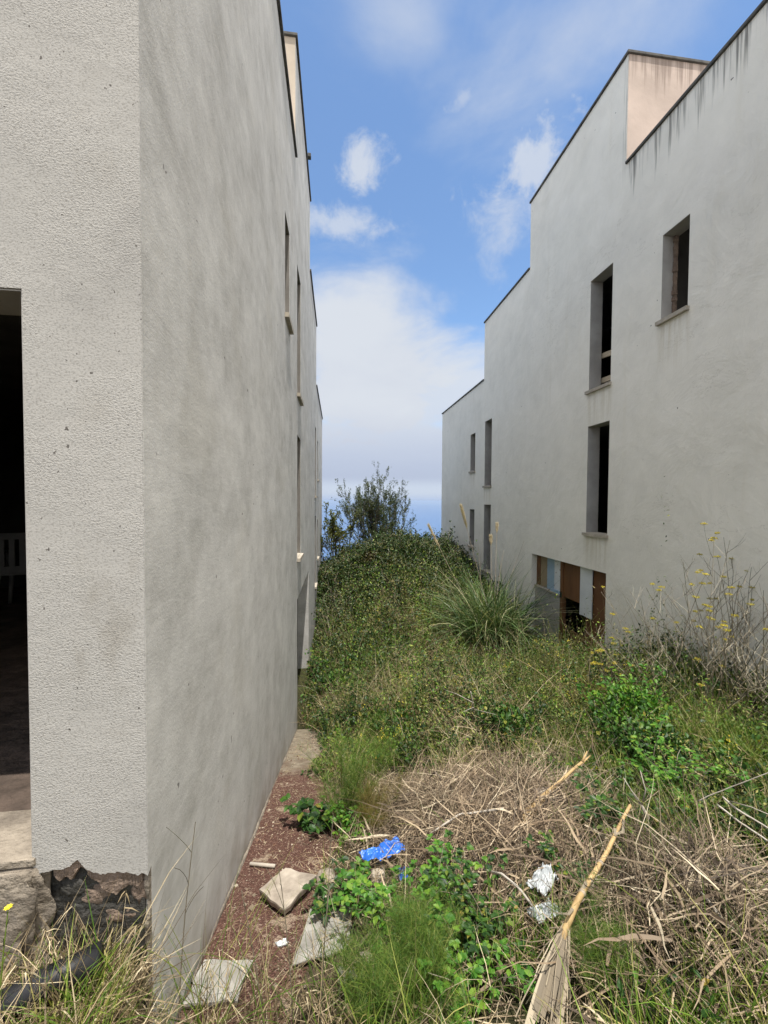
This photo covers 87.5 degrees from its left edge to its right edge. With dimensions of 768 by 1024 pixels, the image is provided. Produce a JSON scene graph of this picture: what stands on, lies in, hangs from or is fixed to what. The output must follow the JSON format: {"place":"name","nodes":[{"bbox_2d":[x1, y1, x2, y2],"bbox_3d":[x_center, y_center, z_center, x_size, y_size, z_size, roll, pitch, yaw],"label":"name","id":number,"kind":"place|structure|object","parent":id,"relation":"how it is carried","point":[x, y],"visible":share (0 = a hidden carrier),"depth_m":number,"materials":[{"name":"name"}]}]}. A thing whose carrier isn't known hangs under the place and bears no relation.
{"place":"outdoors","nodes":[
{"label":"outdoors","id":0,"kind":"place"},
{"bbox_2d":[132,728,346,1023],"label":"path","id":1,"kind":"structure","parent":0,"point":[288,840],"depth_m":2.58,"materials":[{"name":"soil"}]},
{"bbox_2d":[159,822,203,1022],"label":"weed stalk","id":2,"kind":"object","parent":1,"relation":"on","point":[184,916],"visible":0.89,"depth_m":1.55,"materials":[{"name":"plant"}]},
{"bbox_2d":[149,876,276,1023],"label":"grass tuft","id":3,"kind":"object","parent":1,"relation":"on","point":[208,1017],"visible":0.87,"depth_m":1.66,"materials":[{"name":"plant"}]},
{"bbox_2d":[181,959,252,1009],"bbox_3d":[-0.763,2.188,1.863,0.246,0.106,0.234,0,2,0],"label":"broken slab","id":4,"kind":"object","parent":1,"relation":"on","point":[233,981],"depth_m":1.85,"materials":[{"name":"concrete"}]},
{"bbox_2d":[240,890,263,1023],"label":"weed stalk","id":5,"kind":"object","parent":1,"relation":"on","point":[253,955],"visible":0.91,"depth_m":1.61,"materials":[{"name":"plant"}]},
{"bbox_2d":[205,899,312,1023],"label":"grass tuft","id":6,"kind":"object","parent":1,"relation":"on","point":[275,1006],"visible":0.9,"depth_m":1.65,"materials":[{"name":"plant"}]},
{"bbox_2d":[249,862,275,867],"bbox_3d":[-0.855,2.484,2.821,0.192,0.043,0.023,1,2,12],"label":"gravel stick","id":7,"kind":"object","parent":1,"relation":"on","point":[259,864],"visible":1,"depth_m":2.81,"materials":[{"name":"brown wood"}]},
{"bbox_2d":[181,733,348,1018],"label":"pebbles","id":8,"kind":"object","parent":1,"relation":"on","point":[251,908],"visible":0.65,"depth_m":3.02,"materials":[{"name":"stone"}]},
{"bbox_2d":[266,868,306,1023],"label":"weed stalk","id":9,"kind":"object","parent":1,"relation":"on","point":[287,941],"visible":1,"depth_m":1.66,"materials":[{"name":"plant"}]},
{"bbox_2d":[259,868,316,913],"bbox_3d":[-0.598,2.325,2.486,0.258,0.105,0.287,1,2,32],"label":"broken slab","id":10,"kind":"object","parent":1,"relation":"on","point":[291,879],"depth_m":2.45,"materials":[{"name":"beige stone"}]},
{"bbox_2d":[250,900,361,1023],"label":"grass tuft","id":11,"kind":"object","parent":1,"relation":"on","point":[335,988],"visible":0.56,"depth_m":1.70,"materials":[{"name":"plant"}]},
{"bbox_2d":[280,793,340,834],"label":"bramble plant","id":12,"kind":"object","parent":1,"relation":"on","point":[317,816],"visible":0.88,"depth_m":3.35,"materials":[{"name":"green plant"}]},
{"bbox_2d":[293,908,351,966],"bbox_3d":[-0.302,2.252,2.124,0.269,0.138,0.380,0,2,2],"label":"broken slab","id":13,"kind":"object","parent":1,"relation":"on","point":[306,940],"depth_m":2.12,"materials":[{"name":"stone"}]},
{"bbox_2d":[322,502,441,582],"bbox_3d":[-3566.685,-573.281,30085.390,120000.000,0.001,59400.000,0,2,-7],"label":"sea","id":14,"kind":"structure","parent":0,"point":[426,513],"depth_m":6831.20,"materials":[{"name":"blue liquid"}]},
{"bbox_2d":[0,675,767,1023],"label":"green grass","id":15,"kind":"structure","parent":0,"point":[750,757],"depth_m":1.64,"materials":[{"name":"plant"}]},
{"bbox_2d":[698,772,767,801],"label":"dead branch","id":16,"kind":"object","parent":15,"relation":"on","point":[731,786],"visible":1,"depth_m":2.23,"materials":[{"name":"brown wood"}]},
{"bbox_2d":[0,583,767,1023],"bbox_3d":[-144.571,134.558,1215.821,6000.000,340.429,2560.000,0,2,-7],"label":"ground","id":17,"kind":"structure","parent":0,"point":[574,623],"depth_m":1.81,"materials":[{"name":"plant"}]},
{"bbox_2d":[0,904,20,999],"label":"weed stalk","id":18,"kind":"object","parent":17,"relation":"on","point":[8,907],"visible":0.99,"depth_m":1.24,"materials":[{"name":"yellow plant"}]},
{"bbox_2d":[2,929,96,1023],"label":"grass tuft","id":19,"kind":"object","parent":17,"relation":"on","point":[28,970],"visible":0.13,"depth_m":1.29,"materials":[{"name":"plant"}]},
{"bbox_2d":[0,941,103,1022],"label":"drain pipe","id":20,"kind":"object","parent":17,"relation":"on","point":[25,994],"visible":0.75,"depth_m":1.27,"materials":[{"name":"plastic"}]},
{"bbox_2d":[0,886,143,1023],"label":"grass tuft","id":21,"kind":"object","parent":17,"relation":"on","point":[61,957],"visible":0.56,"depth_m":1.26,"materials":[{"name":"plant"}]},
{"bbox_2d":[19,876,215,1023],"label":"grass tuft","id":22,"kind":"object","parent":17,"relation":"on","point":[65,1009],"visible":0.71,"depth_m":1.33,"materials":[{"name":"plant"}]},
{"bbox_2d":[0,0,322,1023],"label":"plaster building","id":23,"kind":"structure","parent":17,"relation":"on","point":[160,454],"depth_m":1.55,"materials":[{"name":"paint"}]},
{"bbox_2d":[0,533,25,603],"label":"plastic chair","id":24,"kind":"object","parent":23,"relation":"on","point":[11,569],"visible":0.38,"depth_m":4.43,"materials":[{"name":"plastic"}]},
{"bbox_2d":[0,288,35,869],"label":"doorway","id":25,"kind":"structure","parent":23,"relation":"in","point":[15,826],"depth_m":1.44,"materials":[{"name":"paint"}]},
{"bbox_2d":[285,214,293,334],"bbox_3d":[-1.410,-3.219,5.429,0.311,1.371,0.564,0,2,-7],"label":"window","id":26,"kind":"structure","parent":23,"relation":"in","point":[287,315],"depth_m":5.65,"materials":[{"name":"stone"}]},
{"bbox_2d":[297,267,303,405],"bbox_3d":[-1.610,-3.088,7.116,0.311,2.224,0.726,0,2,-7],"label":"window","id":27,"kind":"structure","parent":23,"relation":"in","point":[299,396],"depth_m":7.42,"materials":[{"name":"stone"}]},
{"bbox_2d":[297,435,303,561],"bbox_3d":[-1.628,-0.244,7.196,0.311,2.181,0.726,0,2,-7],"label":"window","id":28,"kind":"structure","parent":23,"relation":"in","point":[299,555],"depth_m":7.51,"materials":[{"name":"stone"}]},
{"bbox_2d":[315,428,317,497],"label":"window","id":29,"kind":"structure","parent":23,"relation":"in","point":[315,428],"depth_m":13.07,"materials":[{"name":"stone"}]},
{"bbox_2d":[315,516,317,588],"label":"window","id":30,"kind":"structure","parent":23,"relation":"in","point":[316,584],"depth_m":13.15,"materials":[{"name":"stone"}]},
{"bbox_2d":[37,849,347,1023],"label":"grass tuft","id":31,"kind":"object","parent":17,"relation":"on","point":[198,1021],"visible":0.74,"depth_m":1.57,"materials":[{"name":"plant"}]},
{"bbox_2d":[198,892,360,1023],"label":"grass tuft","id":32,"kind":"object","parent":17,"relation":"on","point":[281,1005],"visible":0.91,"depth_m":1.64,"materials":[{"name":"plant"}]},
{"bbox_2d":[316,868,334,884],"bbox_3d":[-0.384,2.416,2.646,0.124,0.069,0.110,0,2,-7],"label":"stone","id":33,"kind":"object","parent":17,"relation":"on","point":[321,871],"visible":0.48,"depth_m":2.64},
{"bbox_2d":[310,820,346,1023],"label":"weed stalk","id":34,"kind":"object","parent":17,"relation":"on","point":[327,909],"visible":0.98,"depth_m":1.70,"materials":[{"name":"plant"}]},
{"bbox_2d":[297,647,368,708],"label":"bramble bush","id":35,"kind":"object","parent":17,"relation":"on","point":[324,678],"visible":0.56,"depth_m":7.70,"materials":[{"name":"green plant"}]},
{"bbox_2d":[302,855,368,925],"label":"bramble plant","id":36,"kind":"object","parent":17,"relation":"on","point":[320,905],"visible":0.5,"depth_m":2.32,"materials":[{"name":"green plant"}]},
{"bbox_2d":[320,502,362,560],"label":"shrub","id":37,"kind":"object","parent":17,"relation":"on","point":[334,531],"visible":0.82,"depth_m":17.34,"materials":[{"name":"green plant"}]},
{"bbox_2d":[312,679,379,735],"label":"bramble bush","id":38,"kind":"object","parent":17,"relation":"on","point":[331,714],"visible":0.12,"depth_m":6.33,"materials":[{"name":"green plant"}]},
{"bbox_2d":[306,615,386,667],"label":"bramble bush","id":39,"kind":"object","parent":17,"relation":"on","point":[333,641],"visible":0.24,"depth_m":9.28,"materials":[{"name":"green plant"}]},
{"bbox_2d":[297,707,400,830],"bbox_3d":[-0.288,2.139,3.392,0.904,1.006,0.933,0,2,-7],"label":"fennel plant","id":40,"kind":"object","parent":17,"relation":"on","point":[352,782],"visible":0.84,"depth_m":3.34,"materials":[{"name":"plant"}]},
{"bbox_2d":[318,794,380,846],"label":"bramble plant","id":41,"kind":"object","parent":17,"relation":"on","point":[346,821],"visible":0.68,"depth_m":3.17,"materials":[{"name":"green plant"}]},
{"bbox_2d":[313,907,418,1023],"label":"fennel plant","id":42,"kind":"object","parent":17,"relation":"on","point":[349,979],"visible":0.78,"depth_m":1.66,"materials":[{"name":"plant"}]},
{"bbox_2d":[331,462,416,543],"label":"shrub","id":43,"kind":"object","parent":17,"relation":"on","point":[374,509],"visible":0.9,"depth_m":18.21,"materials":[{"name":"green plant"}]},
{"bbox_2d":[337,856,415,916],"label":"bramble plant","id":44,"kind":"object","parent":17,"relation":"on","point":[348,886],"visible":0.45,"depth_m":2.30,"materials":[{"name":"green plant"}]},
{"bbox_2d":[370,863,384,887],"bbox_3d":[-0.040,2.309,2.552,0.100,0.105,0.090,0,2,-7],"label":"stone","id":45,"kind":"object","parent":17,"relation":"on","point":[374,872],"visible":0.65,"depth_m":2.52,"materials":[{"name":"stone"}]},
{"bbox_2d":[347,759,408,841],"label":"fennel plant","id":46,"kind":"object","parent":17,"relation":"on","point":[367,809],"visible":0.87,"depth_m":3.18,"materials":[{"name":"plant"}]},
{"bbox_2d":[358,728,419,778],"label":"shrub","id":47,"kind":"object","parent":17,"relation":"on","point":[384,751],"visible":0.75,"depth_m":4.51,"materials":[{"name":"plant"}]},
{"bbox_2d":[362,605,417,647],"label":"bramble bush","id":48,"kind":"object","parent":17,"relation":"on","point":[399,619],"visible":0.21,"depth_m":9.79,"materials":[{"name":"green plant"}]},
{"bbox_2d":[359,697,429,740],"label":"bramble bush","id":49,"kind":"object","parent":17,"relation":"on","point":[400,710],"visible":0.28,"depth_m":5.44,"materials":[{"name":"green plant"}]},
{"bbox_2d":[333,856,459,962],"bbox_3d":[0.102,2.032,2.049,0.679,0.342,0.426,0,2,-24],"label":"bramble plant","id":50,"kind":"object","parent":17,"relation":"on","point":[359,890],"visible":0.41,"depth_m":2.06,"materials":[{"name":"green plant"}]},
{"bbox_2d":[352,663,447,714],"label":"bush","id":51,"kind":"object","parent":17,"relation":"on","point":[392,694],"visible":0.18,"depth_m":6.32,"materials":[{"name":"plant"}]},
{"bbox_2d":[325,869,487,1023],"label":"fennel plant","id":52,"kind":"object","parent":17,"relation":"on","point":[437,948],"visible":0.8,"depth_m":1.73,"materials":[{"name":"plant"}]},
{"bbox_2d":[311,520,515,640],"bbox_3d":[0.356,2.283,15.336,5.990,3.205,8.918,0,2,-7],"label":"bramble thicket","id":53,"kind":"object","parent":17,"relation":"on","point":[361,560],"visible":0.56,"depth_m":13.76,"materials":[{"name":"green plant"}]},
{"bbox_2d":[375,861,477,960],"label":"plant","id":54,"kind":"object","parent":17,"relation":"on","point":[419,903],"visible":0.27,"depth_m":2.01,"materials":[{"name":"plant"}]},
{"bbox_2d":[410,650,465,690],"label":"bramble bush","id":55,"kind":"object","parent":17,"relation":"on","point":[436,669],"visible":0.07,"depth_m":7.48,"materials":[{"name":"green plant"}]},
{"bbox_2d":[391,833,520,951],"bbox_3d":[0.403,2.086,2.151,0.636,0.312,0.659,1,2,28],"label":"bramble plant","id":56,"kind":"object","parent":17,"relation":"on","point":[447,845],"visible":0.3,"depth_m":2.28,"materials":[{"name":"green plant"}]},
{"bbox_2d":[454,646,491,677],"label":"bramble bush","id":57,"kind":"object","parent":17,"relation":"on","point":[470,663],"visible":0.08,"depth_m":7.97,"materials":[{"name":"green plant"}]},
{"bbox_2d":[416,901,536,1023],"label":"bramble plant","id":58,"kind":"object","parent":17,"relation":"on","point":[463,955],"visible":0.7,"depth_m":1.71,"materials":[{"name":"green plant"}]},
{"bbox_2d":[423,829,540,968],"bbox_3d":[0.505,1.986,2.064,0.670,0.329,0.639,0,2,-7],"label":"bramble plant","id":59,"kind":"object","parent":17,"relation":"on","point":[470,946],"visible":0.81,"depth_m":2.02,"materials":[{"name":"green plant"}]},
{"bbox_2d":[385,504,592,664],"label":"pampas grass","id":60,"kind":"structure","parent":17,"relation":"on","point":[478,613],"depth_m":9.12,"materials":[{"name":"plant"}]},
{"bbox_2d":[458,686,555,750],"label":"bramble bush","id":61,"kind":"object","parent":17,"relation":"on","point":[506,724],"visible":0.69,"depth_m":4.70,"materials":[{"name":"green plant"}]},
{"bbox_2d":[291,476,767,914],"bbox_3d":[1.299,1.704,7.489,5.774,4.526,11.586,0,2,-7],"label":"weeds","id":62,"kind":"object","parent":17,"relation":"on","point":[441,712],"visible":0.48,"depth_m":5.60,"materials":[{"name":"green plant"}]},
{"bbox_2d":[444,689,495,723],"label":"dead branch","id":63,"kind":"object","parent":62,"relation":"on","point":[472,704],"visible":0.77,"depth_m":4.73,"materials":[{"name":"brown wood"}]},
{"bbox_2d":[350,606,767,768],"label":"yellow flowers","id":64,"kind":"object","parent":62,"relation":"on","point":[529,664],"visible":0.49,"depth_m":5.59,"materials":[{"name":"plant"}]},
{"bbox_2d":[722,796,767,828],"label":"dead branch","id":65,"kind":"object","parent":62,"relation":"on","point":[733,806],"visible":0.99,"depth_m":2.17,"materials":[{"name":"brown wood"}]},
{"bbox_2d":[301,711,767,1023],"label":"reed litter","id":66,"kind":"object","parent":17,"relation":"on","point":[524,790],"visible":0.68,"depth_m":2.11,"materials":[{"name":"plant"}]},
{"bbox_2d":[359,836,405,860],"bbox_3d":[-0.009,2.204,2.610,0.289,0.108,0.132,0,2,-23],"label":"plastic sheet","id":67,"kind":"object","parent":66,"relation":"on","point":[369,854],"visible":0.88,"depth_m":2.60,"materials":[{"name":"plastic"}]},
{"bbox_2d":[429,808,502,833],"bbox_3d":[0.551,2.062,2.703,0.505,0.158,0.070,0,2,-4],"label":"dead stick","id":68,"kind":"object","parent":66,"relation":"on","point":[451,819],"visible":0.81,"depth_m":2.70,"materials":[{"name":"brown wood"}]},
{"bbox_2d":[483,868,532,906],"bbox_3d":[0.637,2.005,2.168,0.047,0.211,0.416,0,2,-24],"label":"dead stick","id":69,"kind":"object","parent":66,"relation":"on","point":[518,888],"visible":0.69,"depth_m":2.07,"materials":[{"name":"brown wood"}]},
{"bbox_2d":[517,777,562,824],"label":"cane leaf","id":70,"kind":"object","parent":66,"relation":"on","point":[546,791],"visible":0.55,"depth_m":2.78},
{"bbox_2d":[526,863,558,897],"bbox_3d":[0.838,1.934,2.116,0.153,0.109,0.109,-1,2,-34],"label":"plastic bag","id":71,"kind":"object","parent":66,"relation":"on","point":[542,873],"visible":0.92,"depth_m":2.11,"materials":[{"name":"plastic"}]},
{"bbox_2d":[527,898,561,923],"bbox_3d":[0.790,1.963,1.973,0.132,0.095,0.106,0,2,-12],"label":"plastic bag","id":72,"kind":"object","parent":66,"relation":"on","point":[545,910],"visible":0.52,"depth_m":1.96,"materials":[{"name":"plastic"}]},
{"bbox_2d":[535,787,559,806],"bbox_3d":[1.194,2.091,2.934,0.171,0.112,0.138,0,2,-7],"label":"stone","id":73,"kind":"object","parent":66,"relation":"on","point":[549,796],"visible":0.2,"depth_m":2.91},
{"bbox_2d":[521,751,590,821],"bbox_3d":[1.259,1.943,2.896,0.929,0.183,0.065,-1,2,-35],"label":"dry cane","id":74,"kind":"object","parent":66,"relation":"on","point":[574,768],"visible":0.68,"depth_m":2.99,"materials":[{"name":"plant"}]},
{"bbox_2d":[624,771,649,819],"bbox_3d":[1.575,1.746,2.497,0.145,0.277,0.044,2,2,39],"label":"dead stick","id":75,"kind":"object","parent":66,"relation":"on","point":[639,802],"visible":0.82,"depth_m":2.47,"materials":[{"name":"brown wood"}]},
{"bbox_2d":[694,889,734,932],"bbox_3d":[1.391,1.679,1.701,0.024,0.078,0.243,1,2,8],"label":"dead stick","id":76,"kind":"object","parent":66,"relation":"on","point":[715,909],"visible":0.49,"depth_m":1.68,"materials":[{"name":"brown wood"}]},
{"bbox_2d":[716,804,767,841],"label":"dead branch","id":77,"kind":"object","parent":66,"relation":"on","point":[729,814],"visible":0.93,"depth_m":2.14,"materials":[{"name":"brown wood"}]},
{"bbox_2d":[301,580,767,819],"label":"bramble cover","id":78,"kind":"object","parent":17,"relation":"on","point":[735,757],"visible":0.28,"depth_m":4.81,"materials":[{"name":"green plant"}]},
{"bbox_2d":[490,670,580,710],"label":"dry clump","id":79,"kind":"object","parent":17,"relation":"on","point":[526,692],"visible":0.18,"depth_m":5.85,"materials":[{"name":"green plant"}]},
{"bbox_2d":[492,641,586,688],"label":"dry clump","id":80,"kind":"object","parent":17,"relation":"on","point":[542,662],"visible":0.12,"depth_m":7.07,"materials":[{"name":"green plant"}]},
{"bbox_2d":[515,922,574,1023],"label":"leaf sheath","id":81,"kind":"object","parent":17,"relation":"on","point":[551,981],"visible":0.93,"depth_m":1.55,"materials":[{"name":"plant"}]},
{"bbox_2d":[551,804,631,938],"bbox_3d":[1.065,1.722,1.964,0.853,0.160,0.092,-1,2,-38],"label":"dry cane","id":82,"kind":"object","parent":81,"relation":"on","point":[577,901],"visible":0.93,"depth_m":1.87,"materials":[{"name":"plant"}]},
{"bbox_2d":[523,830,610,919],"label":"bramble plant","id":83,"kind":"object","parent":17,"relation":"on","point":[546,847],"visible":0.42,"depth_m":2.20,"materials":[{"name":"green plant"}]},
{"bbox_2d":[554,667,633,711],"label":"fennel plant","id":84,"kind":"object","parent":17,"relation":"on","point":[586,688],"visible":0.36,"depth_m":5.09,"materials":[{"name":"plant"}]},
{"bbox_2d":[534,857,656,999],"bbox_3d":[0.916,1.764,1.708,0.448,0.342,0.542,0,2,-7],"label":"fennel plant","id":85,"kind":"object","parent":17,"relation":"on","point":[592,957],"visible":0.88,"depth_m":1.65,"materials":[{"name":"plant"}]},
{"bbox_2d":[437,711,767,1023],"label":"creeping weeds","id":86,"kind":"object","parent":17,"relation":"on","point":[668,980],"visible":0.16,"depth_m":2.40,"materials":[{"name":"beige plant"}]},
{"bbox_2d":[441,0,767,701],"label":"plaster building","id":87,"kind":"structure","parent":17,"relation":"on","point":[626,350],"depth_m":6.85,"materials":[{"name":"paint"}]},
{"bbox_2d":[467,509,473,548],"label":"window","id":88,"kind":"structure","parent":87,"relation":"in","point":[471,534],"depth_m":15.18,"materials":[{"name":"paint"}]},
{"bbox_2d":[468,433,474,472],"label":"window","id":89,"kind":"structure","parent":87,"relation":"in","point":[472,454],"depth_m":15.09,"materials":[{"name":"paint"}]},
{"bbox_2d":[481,505,490,574],"bbox_3d":[3.541,0.894,13.432,0.311,2.285,0.691,0,2,-7],"label":"window","id":90,"kind":"structure","parent":87,"relation":"in","point":[487,508],"depth_m":13.72,"materials":[{"name":"paint"}]},
{"bbox_2d":[482,418,491,487],"bbox_3d":[3.558,-1.937,13.352,0.311,2.238,0.691,0,2,-7],"label":"window","id":91,"kind":"structure","parent":87,"relation":"in","point":[488,424],"depth_m":13.64,"materials":[{"name":"paint"}]},
{"bbox_2d":[582,420,609,537],"bbox_3d":[4.217,-0.610,7.768,0.311,2.181,0.726,0,2,-7],"label":"window","id":92,"kind":"structure","parent":87,"relation":"in","point":[594,430],"depth_m":8.07,"materials":[{"name":"paint"}]},
{"bbox_2d":[584,263,612,394],"bbox_3d":[4.272,-3.454,7.682,0.385,2.224,0.965,0,2,-7],"label":"window","id":93,"kind":"structure","parent":87,"relation":"in","point":[595,380],"depth_m":7.99,"materials":[{"name":"paint"}]},
{"bbox_2d":[655,214,689,326],"bbox_3d":[4.434,-3.585,6.001,0.311,1.371,0.564,0,2,-7],"label":"window","id":94,"kind":"structure","parent":87,"relation":"in","point":[669,311],"depth_m":6.21,"materials":[{"name":"paint"}]},
{"bbox_2d":[583,627,634,692],"bbox_3d":[2.847,2.042,5.194,0.769,1.161,0.429,0,2,-7],"label":"tall fennel","id":95,"kind":"object","parent":17,"relation":"on","point":[594,662],"visible":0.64,"depth_m":5.22,"materials":[{"name":"plant"}]},
{"bbox_2d":[575,662,682,730],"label":"bramble bush","id":96,"kind":"object","parent":17,"relation":"on","point":[629,694],"visible":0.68,"depth_m":4.31,"materials":[{"name":"green plant"}]},
{"bbox_2d":[566,762,691,834],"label":"bramble plant","id":97,"kind":"object","parent":17,"relation":"on","point":[602,809],"visible":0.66,"depth_m":2.56,"materials":[{"name":"green plant"}]},
{"bbox_2d":[579,644,685,680],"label":"bramble bush","id":98,"kind":"object","parent":17,"relation":"on","point":[639,655],"visible":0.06,"depth_m":5.77,"materials":[{"name":"green plant"}]},
{"bbox_2d":[582,695,722,775],"bbox_3d":[2.368,2.008,3.546,0.900,0.550,0.942,0,2,-7],"label":"bramble bush","id":99,"kind":"object","parent":17,"relation":"on","point":[642,730],"visible":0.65,"depth_m":3.59,"materials":[{"name":"green plant"}]},
{"bbox_2d":[584,571,744,707],"bbox_3d":[3.021,1.543,4.631,1.317,1.756,1.483,1,2,25],"label":"tall fennel","id":100,"kind":"object","parent":17,"relation":"on","point":[667,658],"visible":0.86,"depth_m":4.69,"materials":[{"name":"plant"}]},
{"bbox_2d":[617,715,751,808],"bbox_3d":[2.119,1.880,2.840,0.718,0.457,0.791,-1,2,-30],"label":"bramble plant","id":101,"kind":"object","parent":17,"relation":"on","point":[659,771],"visible":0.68,"depth_m":2.94,"materials":[{"name":"green plant"}]},
{"bbox_2d":[627,579,767,725],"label":"tall fennel","id":102,"kind":"object","parent":17,"relation":"on","point":[739,677],"visible":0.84,"depth_m":4.17,"materials":[{"name":"plant"}]},
{"bbox_2d":[646,522,767,714],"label":"tall fennel","id":103,"kind":"object","parent":17,"relation":"on","point":[708,610],"visible":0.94,"depth_m":4.40,"materials":[{"name":"plant"}]},
{"bbox_2d":[660,558,767,705],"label":"tall fennel","id":104,"kind":"object","parent":17,"relation":"on","point":[736,633],"visible":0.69,"depth_m":4.88,"materials":[{"name":"plant"}]},
{"bbox_2d":[682,535,763,710],"bbox_3d":[4.010,1.244,4.826,0.979,1.993,0.796,0,2,-7],"label":"tall fennel","id":105,"kind":"object","parent":17,"relation":"on","point":[709,598],"visible":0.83,"depth_m":4.74,"materials":[{"name":"plant"}]},
{"bbox_2d":[712,585,767,718],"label":"tall fennel","id":106,"kind":"object","parent":17,"relation":"on","point":[764,676],"visible":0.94,"depth_m":4.07,"materials":[{"name":"plant"}]},
{"bbox_2d":[280,0,761,502],"label":"sky","id":107,"kind":"structure","parent":0,"point":[433,128],"materials":[{"name":"blue"}]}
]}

